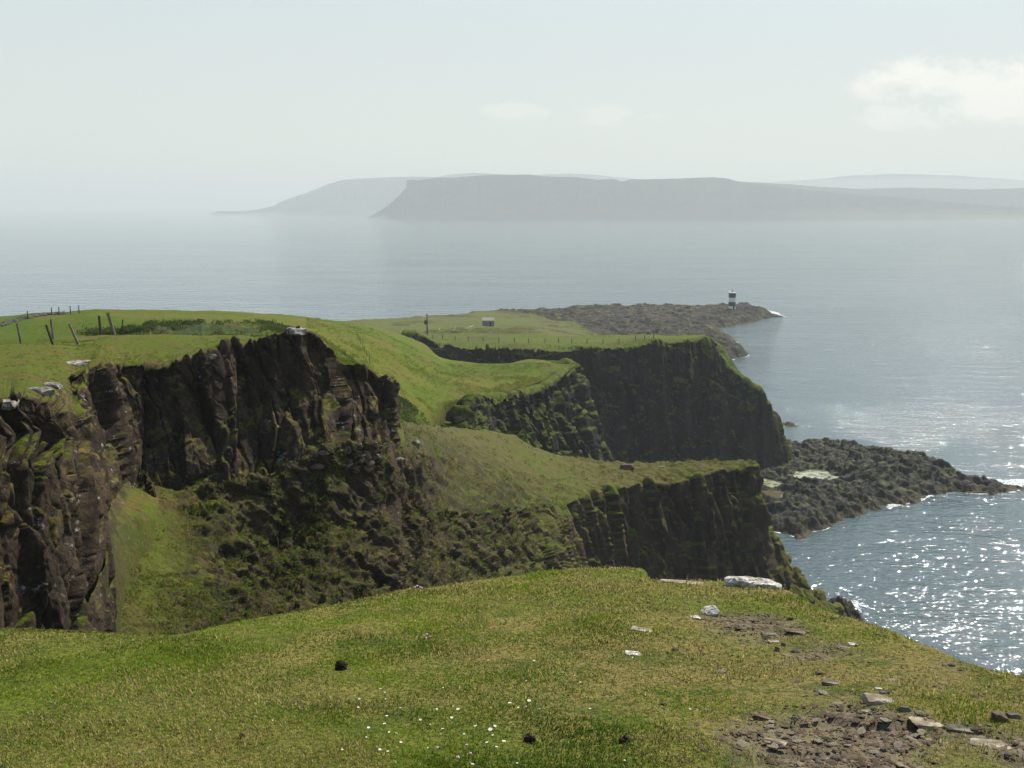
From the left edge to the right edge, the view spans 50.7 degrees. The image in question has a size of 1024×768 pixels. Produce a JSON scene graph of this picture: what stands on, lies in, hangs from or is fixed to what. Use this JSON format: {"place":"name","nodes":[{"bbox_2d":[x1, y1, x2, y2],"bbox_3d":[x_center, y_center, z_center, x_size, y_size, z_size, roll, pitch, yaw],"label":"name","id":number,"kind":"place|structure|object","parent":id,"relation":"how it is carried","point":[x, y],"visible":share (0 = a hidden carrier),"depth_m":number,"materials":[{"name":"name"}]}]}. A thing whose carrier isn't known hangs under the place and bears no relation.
{"place":"outdoors","nodes":[
{"label":"outdoors","id":0,"kind":"place"},
{"bbox_2d":[0,325,404,632],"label":"cliff","id":1,"kind":"structure","parent":0,"point":[119,437],"depth_m":47.49,"materials":[{"name":"rock"},{"name":"turf"}]},
{"bbox_2d":[1,399,18,409],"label":"boulder","id":2,"kind":"object","parent":1,"relation":"on","point":[8,404],"visible":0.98,"depth_m":28.95,"materials":[{"name":"grey stone"}]},
{"bbox_2d":[16,323,22,343],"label":"fence post","id":3,"kind":"object","parent":1,"relation":"on","point":[19,333],"visible":0.83,"depth_m":61.72,"materials":[{"name":"grey wood"}]},
{"bbox_2d":[29,387,54,395],"bbox_3d":[-14.150,0.250,32.381,0.872,0.354,0.532,4,10,23],"label":"boulder","id":4,"kind":"object","parent":1,"relation":"on","point":[44,391],"visible":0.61,"depth_m":32.20,"materials":[{"name":"grey stone"}]},
{"bbox_2d":[45,325,53,344],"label":"fence post","id":5,"kind":"object","parent":1,"relation":"on","point":[49,334],"visible":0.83,"depth_m":59.65,"materials":[{"name":"grey wood"}]},
{"bbox_2d":[43,382,62,389],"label":"boulder","id":6,"kind":"object","parent":1,"relation":"on","point":[57,385],"visible":0.66,"depth_m":34.85,"materials":[{"name":"grey stone"}]},
{"bbox_2d":[69,324,79,344],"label":"fence post","id":7,"kind":"object","parent":1,"relation":"on","point":[74,335],"visible":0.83,"depth_m":60.40,"materials":[{"name":"grey wood"}]},
{"bbox_2d":[67,360,90,366],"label":"boulder","id":8,"kind":"object","parent":1,"relation":"on","point":[78,363],"visible":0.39,"depth_m":51.14,"materials":[{"name":"grey stone"}]},
{"bbox_2d":[0,331,403,431],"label":"turf tussocks","id":9,"kind":"object","parent":1,"relation":"on","point":[216,346],"visible":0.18,"depth_m":52.79,"materials":[{"name":"green plant"}]},
{"bbox_2d":[209,354,216,358],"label":"boulder","id":10,"kind":"object","parent":1,"relation":"on","point":[212,356],"visible":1,"depth_m":49.91,"materials":[{"name":"grey stone"}]},
{"bbox_2d":[284,327,307,335],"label":"boulder","id":11,"kind":"object","parent":1,"relation":"on","point":[292,331],"visible":1,"depth_m":52.84,"materials":[{"name":"grey stone"}]},
{"bbox_2d":[0,309,564,426],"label":"meadow","id":12,"kind":"structure","parent":0,"point":[33,330],"depth_m":143.67,"materials":[{"name":"green plant"}]},
{"bbox_2d":[0,311,66,326],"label":"stone wall","id":13,"kind":"structure","parent":12,"relation":"on","point":[9,322],"depth_m":131.15,"materials":[{"name":"grey stone"}]},
{"bbox_2d":[49,319,54,338],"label":"fence post","id":14,"kind":"object","parent":12,"relation":"on","point":[52,330],"visible":0.83,"depth_m":80.27,"materials":[{"name":"grey wood"}]},
{"bbox_2d":[98,316,101,334],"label":"fence post","id":15,"kind":"object","parent":12,"relation":"on","point":[99,325],"visible":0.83,"depth_m":90.54,"materials":[{"name":"wood"}]},
{"bbox_2d":[106,312,115,334],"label":"fence post","id":16,"kind":"object","parent":12,"relation":"on","point":[111,323],"visible":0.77,"depth_m":105.79,"materials":[{"name":"grey wood"}]},
{"bbox_2d":[75,318,430,425],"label":"hollow bushes","id":17,"kind":"object","parent":12,"relation":"on","point":[146,326],"visible":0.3,"depth_m":112.61,"materials":[{"name":"shrub foliage"},{"name":"leaves"}]},
{"bbox_2d":[210,177,445,213],"bbox_3d":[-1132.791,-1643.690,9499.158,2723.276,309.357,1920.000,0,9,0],"label":"distant headland","id":18,"kind":"structure","parent":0,"point":[364,196],"depth_m":8645.46,"materials":[{"name":"grey stone"}]},
{"bbox_2d":[108,419,779,634],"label":"slope","id":19,"kind":"structure","parent":0,"point":[714,523],"depth_m":77.90,"materials":[{"name":"green plant"}]},
{"bbox_2d":[310,463,323,468],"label":"fallen stone","id":20,"kind":"object","parent":19,"relation":"on","point":[318,466],"visible":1,"depth_m":50.82,"materials":[{"name":"grey stone"}]},
{"bbox_2d":[317,450,328,455],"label":"fallen stone","id":21,"kind":"object","parent":19,"relation":"on","point":[323,452],"visible":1,"depth_m":50.79,"materials":[{"name":"grey stone"}]},
{"bbox_2d":[343,446,352,453],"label":"boulder","id":22,"kind":"object","parent":19,"relation":"on","point":[348,449],"visible":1,"depth_m":52.16,"materials":[{"name":"grey stone"}]},
{"bbox_2d":[362,450,370,455],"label":"fallen stone","id":23,"kind":"object","parent":19,"relation":"on","point":[366,452],"visible":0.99,"depth_m":52.99,"materials":[{"name":"grey stone"}]},
{"bbox_2d":[362,465,372,472],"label":"fallen stone","id":24,"kind":"object","parent":19,"relation":"on","point":[366,469],"visible":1,"depth_m":52.89,"materials":[{"name":"grey stone"}]},
{"bbox_2d":[365,460,374,466],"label":"fallen stone","id":25,"kind":"object","parent":19,"relation":"on","point":[371,463],"visible":1,"depth_m":52.97,"materials":[{"name":"grey stone"}]},
{"bbox_2d":[411,440,419,448],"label":"boulder","id":26,"kind":"object","parent":19,"relation":"on","point":[416,443],"visible":0.57,"depth_m":77.37,"materials":[{"name":"grey stone"}]},
{"bbox_2d":[118,418,755,634],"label":"heather","id":27,"kind":"object","parent":19,"relation":"on","point":[198,595],"visible":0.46,"depth_m":48.52,"materials":[{"name":"green plant"}]},
{"bbox_2d":[620,463,634,469],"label":"boulder","id":28,"kind":"object","parent":19,"relation":"on","point":[625,466],"visible":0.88,"depth_m":140.45,"materials":[{"name":"grey stone"}]},
{"bbox_2d":[0,208,1023,675],"bbox_3d":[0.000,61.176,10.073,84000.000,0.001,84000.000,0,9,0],"label":"sea","id":29,"kind":"structure","parent":0,"point":[902,334],"depth_m":750.71,"materials":[{"name":"grey liquid"}]},
{"bbox_2d":[782,422,797,426],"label":"skerry","id":30,"kind":"structure","parent":29,"relation":"in","point":[788,424],"depth_m":308.91,"materials":[{"name":"grey stone"}]},
{"bbox_2d":[827,596,864,621],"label":"skerry","id":31,"kind":"structure","parent":29,"relation":"in","point":[849,608],"depth_m":165.40,"materials":[{"name":"grey stone"}]},
{"bbox_2d":[835,590,867,614],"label":"sea foam","id":32,"kind":"object","parent":29,"relation":"on","point":[856,605],"visible":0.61,"depth_m":170.20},
{"bbox_2d":[760,437,1020,538],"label":"rock shelf","id":33,"kind":"object","parent":29,"relation":"in","point":[873,477],"visible":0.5,"depth_m":238.41,"materials":[{"name":"grey stone"}]},
{"bbox_2d":[762,489,783,497],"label":"tide pool","id":34,"kind":"structure","parent":33,"relation":"on","point":[777,494],"depth_m":230.54,"materials":[{"name":"brown liquid"}]},
{"bbox_2d":[763,478,782,486],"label":"tide pool","id":35,"kind":"structure","parent":33,"relation":"on","point":[770,483],"depth_m":238.46,"materials":[{"name":"beige liquid"}]},
{"bbox_2d":[789,469,838,479],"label":"tide pool","id":36,"kind":"structure","parent":33,"relation":"on","point":[820,474],"depth_m":246.04,"materials":[{"name":"white liquid"}]},
{"bbox_2d":[778,491,1014,536],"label":"sea foam","id":37,"kind":"object","parent":29,"relation":"on","point":[895,505],"visible":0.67,"depth_m":226.54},
{"bbox_2d":[988,477,1023,490],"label":"sea foam","id":38,"kind":"object","parent":29,"relation":"on","point":[1021,483],"visible":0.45,"depth_m":245.30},
{"bbox_2d":[995,481,1023,491],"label":"skerry","id":39,"kind":"structure","parent":29,"relation":"in","point":[1011,488],"depth_m":239.75,"materials":[{"name":"stone"}]},
{"bbox_2d":[0,565,1023,767],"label":"ground","id":40,"kind":"structure","parent":0,"point":[819,700],"depth_m":6.39,"materials":[{"name":"green plant"}]},
{"bbox_2d":[335,660,347,670],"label":"dung clod","id":41,"kind":"object","parent":40,"relation":"on","point":[341,665],"visible":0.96,"depth_m":6.80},
{"bbox_2d":[523,733,535,742],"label":"dung clod","id":42,"kind":"object","parent":40,"relation":"on","point":[528,737],"visible":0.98,"depth_m":5.35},
{"bbox_2d":[618,735,630,743],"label":"dung clod","id":43,"kind":"object","parent":40,"relation":"on","point":[624,738],"visible":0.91,"depth_m":5.31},
{"bbox_2d":[625,650,640,655],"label":"rock","id":44,"kind":"object","parent":40,"relation":"on","point":[627,652],"visible":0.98,"depth_m":7.25,"materials":[{"name":"white stone"}]},
{"bbox_2d":[630,626,651,631],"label":"rock","id":45,"kind":"object","parent":40,"relation":"on","point":[633,628],"visible":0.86,"depth_m":8.08,"materials":[{"name":"beige stone"}]},
{"bbox_2d":[660,579,701,583],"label":"rock","id":46,"kind":"object","parent":40,"relation":"on","point":[675,581],"visible":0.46,"depth_m":10.52,"materials":[{"name":"beige stone"}]},
{"bbox_2d":[700,605,718,616],"bbox_3d":[1.629,1.887,8.918,0.151,0.079,0.119,-20,23,-8],"label":"rock","id":47,"kind":"object","parent":40,"relation":"on","point":[712,610],"visible":0.83,"depth_m":8.89,"materials":[{"name":"grey stone"}]},
{"bbox_2d":[733,750,740,755],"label":"stone","id":48,"kind":"object","parent":40,"relation":"on","point":[736,752],"visible":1,"depth_m":5.16,"materials":[{"name":"grey stone"}]},
{"bbox_2d":[724,576,754,587],"bbox_3d":[2.168,1.897,10.254,0.314,0.163,0.246,-1,5,7],"label":"rock","id":49,"kind":"object","parent":40,"relation":"on","point":[738,581],"visible":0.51,"depth_m":10.16,"materials":[{"name":"grey stone"}]},
{"bbox_2d":[737,739,746,747],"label":"stone","id":50,"kind":"object","parent":40,"relation":"on","point":[741,743],"visible":1,"depth_m":5.32,"materials":[{"name":"beige stone"}]},
{"bbox_2d":[754,712,770,719],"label":"rock","id":51,"kind":"object","parent":40,"relation":"on","point":[759,716],"visible":0.9,"depth_m":5.75,"materials":[{"name":"beige stone"}]},
{"bbox_2d":[752,577,781,588],"bbox_3d":[2.392,1.919,10.233,0.320,0.141,0.228,7,4,-6],"label":"rock","id":52,"kind":"object","parent":40,"relation":"on","point":[762,582],"visible":0.52,"depth_m":10.16,"materials":[{"name":"grey stone"}]},
{"bbox_2d":[762,632,776,635],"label":"rock","id":53,"kind":"object","parent":40,"relation":"on","point":[768,633],"visible":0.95,"depth_m":8.05,"materials":[{"name":"grey stone"}]},
{"bbox_2d":[766,745,776,748],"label":"stone","id":54,"kind":"object","parent":40,"relation":"on","point":[771,746],"visible":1,"depth_m":5.29,"materials":[{"name":"beige stone"}]},
{"bbox_2d":[764,738,786,744],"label":"rock","id":55,"kind":"object","parent":40,"relation":"on","point":[779,740],"visible":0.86,"depth_m":5.38,"materials":[{"name":"beige stone"}]},
{"bbox_2d":[559,588,1023,767],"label":"gravel","id":56,"kind":"structure","parent":40,"relation":"on","point":[855,737],"depth_m":5.64,"materials":[{"name":"grey gravel"}]},
{"bbox_2d":[787,742,796,745],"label":"stone","id":57,"kind":"object","parent":40,"relation":"on","point":[790,744],"visible":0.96,"depth_m":5.34,"materials":[{"name":"grey stone"}]},
{"bbox_2d":[788,736,799,739],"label":"stone","id":58,"kind":"object","parent":40,"relation":"on","point":[794,737],"visible":0.75,"depth_m":5.46,"materials":[{"name":"grey stone"}]},
{"bbox_2d":[784,628,805,634],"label":"rock","id":59,"kind":"object","parent":40,"relation":"on","point":[791,631],"visible":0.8,"depth_m":8.12,"materials":[{"name":"brown stone"}]},
{"bbox_2d":[791,648,799,652],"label":"stone","id":60,"kind":"object","parent":40,"relation":"on","point":[795,650],"visible":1,"depth_m":7.46,"materials":[{"name":"grey stone"}]},
{"bbox_2d":[792,739,805,743],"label":"stone","id":61,"kind":"object","parent":40,"relation":"on","point":[796,741],"visible":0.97,"depth_m":5.38,"materials":[{"name":"grey stone"}]},
{"bbox_2d":[799,758,810,761],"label":"stone","id":62,"kind":"object","parent":40,"relation":"on","point":[803,759],"visible":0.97,"depth_m":5.07,"materials":[{"name":"beige stone"}]},
{"bbox_2d":[817,689,827,695],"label":"stone","id":63,"kind":"object","parent":40,"relation":"on","point":[822,692],"visible":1,"depth_m":6.19,"materials":[{"name":"grey stone"}]},
{"bbox_2d":[821,735,832,739],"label":"stone","id":64,"kind":"object","parent":40,"relation":"on","point":[825,737],"visible":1,"depth_m":5.44,"materials":[{"name":"grey stone"}]},
{"bbox_2d":[826,759,835,763],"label":"stone","id":65,"kind":"object","parent":40,"relation":"on","point":[829,761],"visible":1,"depth_m":5.04,"materials":[{"name":"stone"}]},
{"bbox_2d":[826,713,835,717],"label":"stone","id":66,"kind":"object","parent":40,"relation":"on","point":[830,715],"visible":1,"depth_m":5.73,"materials":[{"name":"grey stone"}]},
{"bbox_2d":[822,678,840,685],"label":"rock","id":67,"kind":"object","parent":40,"relation":"on","point":[828,682],"visible":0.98,"depth_m":6.38,"materials":[{"name":"grey stone"}]},
{"bbox_2d":[828,742,839,746],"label":"stone","id":68,"kind":"object","parent":40,"relation":"on","point":[832,744],"visible":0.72,"depth_m":5.37,"materials":[{"name":"grey stone"}]},
{"bbox_2d":[838,704,843,711],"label":"stone","id":69,"kind":"object","parent":40,"relation":"on","point":[841,707],"visible":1,"depth_m":5.90,"materials":[{"name":"grey stone"}]},
{"bbox_2d":[851,718,859,722],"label":"stone","id":70,"kind":"object","parent":40,"relation":"on","point":[855,720],"visible":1,"depth_m":5.64,"materials":[{"name":"grey stone"}]},
{"bbox_2d":[857,726,865,734],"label":"stone","id":71,"kind":"object","parent":40,"relation":"on","point":[860,730],"visible":1,"depth_m":5.54,"materials":[{"name":"grey stone"}]},
{"bbox_2d":[858,756,866,767],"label":"stone","id":72,"kind":"object","parent":40,"relation":"on","point":[862,762],"visible":1,"depth_m":5.01,"materials":[{"name":"stone"}]},
{"bbox_2d":[867,750,879,754],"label":"stone","id":73,"kind":"object","parent":40,"relation":"on","point":[874,751],"visible":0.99,"depth_m":5.19,"materials":[{"name":"beige stone"}]},
{"bbox_2d":[871,757,879,764],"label":"stone","id":74,"kind":"object","parent":40,"relation":"on","point":[875,760],"visible":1,"depth_m":5.02,"materials":[{"name":"stone"}]},
{"bbox_2d":[861,693,894,705],"bbox_3d":[2.036,1.757,5.993,0.167,0.052,0.135,5,7,-4],"label":"rock","id":75,"kind":"object","parent":40,"relation":"on","point":[871,698],"visible":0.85,"depth_m":5.96,"materials":[{"name":"grey stone"}]},
{"bbox_2d":[879,717,891,722],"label":"stone","id":76,"kind":"object","parent":40,"relation":"on","point":[886,720],"visible":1,"depth_m":5.65,"materials":[{"name":"beige stone"}]},
{"bbox_2d":[882,759,891,763],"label":"stone","id":77,"kind":"object","parent":40,"relation":"on","point":[886,760],"visible":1,"depth_m":5.03,"materials":[{"name":"stone"}]},
{"bbox_2d":[893,741,902,747],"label":"stone","id":78,"kind":"object","parent":40,"relation":"on","point":[898,744],"visible":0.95,"depth_m":5.29,"materials":[{"name":"beige stone"}]},
{"bbox_2d":[892,733,905,737],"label":"stone","id":79,"kind":"object","parent":40,"relation":"on","point":[899,735],"visible":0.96,"depth_m":5.53,"materials":[{"name":"grey stone"}]},
{"bbox_2d":[896,762,904,767],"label":"stone","id":80,"kind":"object","parent":40,"relation":"on","point":[900,764],"visible":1,"depth_m":4.96,"materials":[{"name":"beige stone"}]},
{"bbox_2d":[900,705,911,712],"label":"rock","id":81,"kind":"object","parent":40,"relation":"on","point":[907,709],"visible":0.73,"depth_m":5.79,"materials":[{"name":"grey stone"}]},
{"bbox_2d":[904,735,916,740],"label":"stone","id":82,"kind":"object","parent":40,"relation":"on","point":[907,737],"visible":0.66,"depth_m":5.47,"materials":[{"name":"grey stone"}]},
{"bbox_2d":[914,710,924,715],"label":"stone","id":83,"kind":"object","parent":40,"relation":"on","point":[917,712],"visible":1,"depth_m":5.74,"materials":[{"name":"grey stone"}]},
{"bbox_2d":[917,729,925,735],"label":"stone","id":84,"kind":"object","parent":40,"relation":"on","point":[921,732],"visible":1,"depth_m":5.52,"materials":[{"name":"grey stone"}]},
{"bbox_2d":[909,716,942,730],"bbox_3d":[2.197,1.773,5.638,0.254,0.029,0.184,4,5,-7],"label":"rock","id":85,"kind":"object","parent":40,"relation":"on","point":[921,723],"visible":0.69,"depth_m":5.60,"materials":[{"name":"beige stone"}]},
{"bbox_2d":[923,740,936,745],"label":"stone","id":86,"kind":"object","parent":40,"relation":"on","point":[932,741],"visible":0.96,"depth_m":5.31,"materials":[{"name":"grey stone"}]},
{"bbox_2d":[949,724,975,733],"bbox_3d":[2.301,1.770,5.532,0.137,0.027,0.095,4,5,11],"label":"rock","id":87,"kind":"object","parent":40,"relation":"on","point":[954,728],"visible":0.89,"depth_m":5.51,"materials":[{"name":"grey stone"}]},
{"bbox_2d":[969,740,980,746],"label":"stone","id":88,"kind":"object","parent":40,"relation":"on","point":[975,743],"visible":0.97,"depth_m":5.27,"materials":[{"name":"beige stone"}]},
{"bbox_2d":[971,727,984,730],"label":"stone","id":89,"kind":"object","parent":40,"relation":"on","point":[977,728],"visible":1,"depth_m":5.48,"materials":[{"name":"grey stone"}]},
{"bbox_2d":[970,738,1010,748],"bbox_3d":[2.345,1.773,5.302,0.204,0.029,0.153,5,5,4],"label":"rock","id":90,"kind":"object","parent":40,"relation":"on","point":[998,743],"visible":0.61,"depth_m":5.32,"materials":[{"name":"beige stone"}]},
{"bbox_2d":[991,710,1008,721],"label":"rock","id":91,"kind":"object","parent":40,"relation":"on","point":[1001,716],"visible":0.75,"depth_m":5.60,"materials":[{"name":"grey stone"}]},
{"bbox_2d":[1005,712,1020,718],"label":"rock","id":92,"kind":"object","parent":40,"relation":"on","point":[1013,715],"visible":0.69,"depth_m":5.69,"materials":[{"name":"grey stone"}]},
{"bbox_2d":[1017,748,1023,753],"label":"stone","id":93,"kind":"object","parent":40,"relation":"on","point":[1020,751],"visible":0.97,"depth_m":5.18,"materials":[{"name":"beige stone"}]},
{"bbox_2d":[0,0,1023,207],"label":"sky","id":94,"kind":"structure","parent":0,"point":[104,103],"materials":[{"name":"white"}]},
{"bbox_2d":[442,358,614,461],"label":"cliff","id":95,"kind":"structure","parent":0,"point":[556,413],"depth_m":177.16,"materials":[{"name":"grey stone"}]},
{"bbox_2d":[345,302,772,360],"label":"headland","id":96,"kind":"structure","parent":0,"point":[670,319],"depth_m":526.70,"materials":[{"name":"green plant"}]},
{"bbox_2d":[424,314,428,334],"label":"utility pole","id":97,"kind":"object","parent":96,"relation":"on","point":[426,321],"visible":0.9,"depth_m":292.98,"materials":[{"name":"wood"}]},
{"bbox_2d":[482,317,493,325],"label":"shed","id":98,"kind":"structure","parent":96,"relation":"on","point":[487,321],"depth_m":461.55,"materials":[{"name":"metal"}]},
{"bbox_2d":[728,289,735,309],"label":"lighthouse","id":99,"kind":"object","parent":96,"relation":"on","point":[732,300],"visible":1,"depth_m":601.54,"materials":[{"name":"white paint"}]},
{"bbox_2d":[401,329,792,468],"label":"headland","id":100,"kind":"structure","parent":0,"point":[660,398],"depth_m":248.50,"materials":[{"name":"grey stone"}]},
{"bbox_2d":[422,333,653,343],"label":"fence","id":101,"kind":"object","parent":100,"relation":"on","point":[571,340],"visible":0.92,"depth_m":260.93,"materials":[{"name":"wood"}]},
{"bbox_2d":[366,174,1023,218],"bbox_3d":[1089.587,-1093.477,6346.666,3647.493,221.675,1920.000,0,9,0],"label":"distant headland","id":102,"kind":"structure","parent":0,"point":[527,196],"depth_m":5482.56,"materials":[{"name":"grey stone"}]},
{"bbox_2d":[438,173,1023,188],"bbox_3d":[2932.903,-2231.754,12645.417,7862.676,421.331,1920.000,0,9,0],"label":"distant hills","id":103,"kind":"structure","parent":0,"point":[904,181],"depth_m":11793.03,"materials":[{"name":"grey"}]},
{"bbox_2d":[769,526,846,616],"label":"spur","id":104,"kind":"structure","parent":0,"point":[793,579],"depth_m":155.02,"materials":[{"name":"rock"},{"name":"turf"}]},
{"bbox_2d":[738,181,1023,206],"bbox_3d":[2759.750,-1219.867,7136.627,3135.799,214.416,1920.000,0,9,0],"label":"distant coast","id":105,"kind":"structure","parent":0,"point":[1012,197],"depth_m":6292.48}
]}

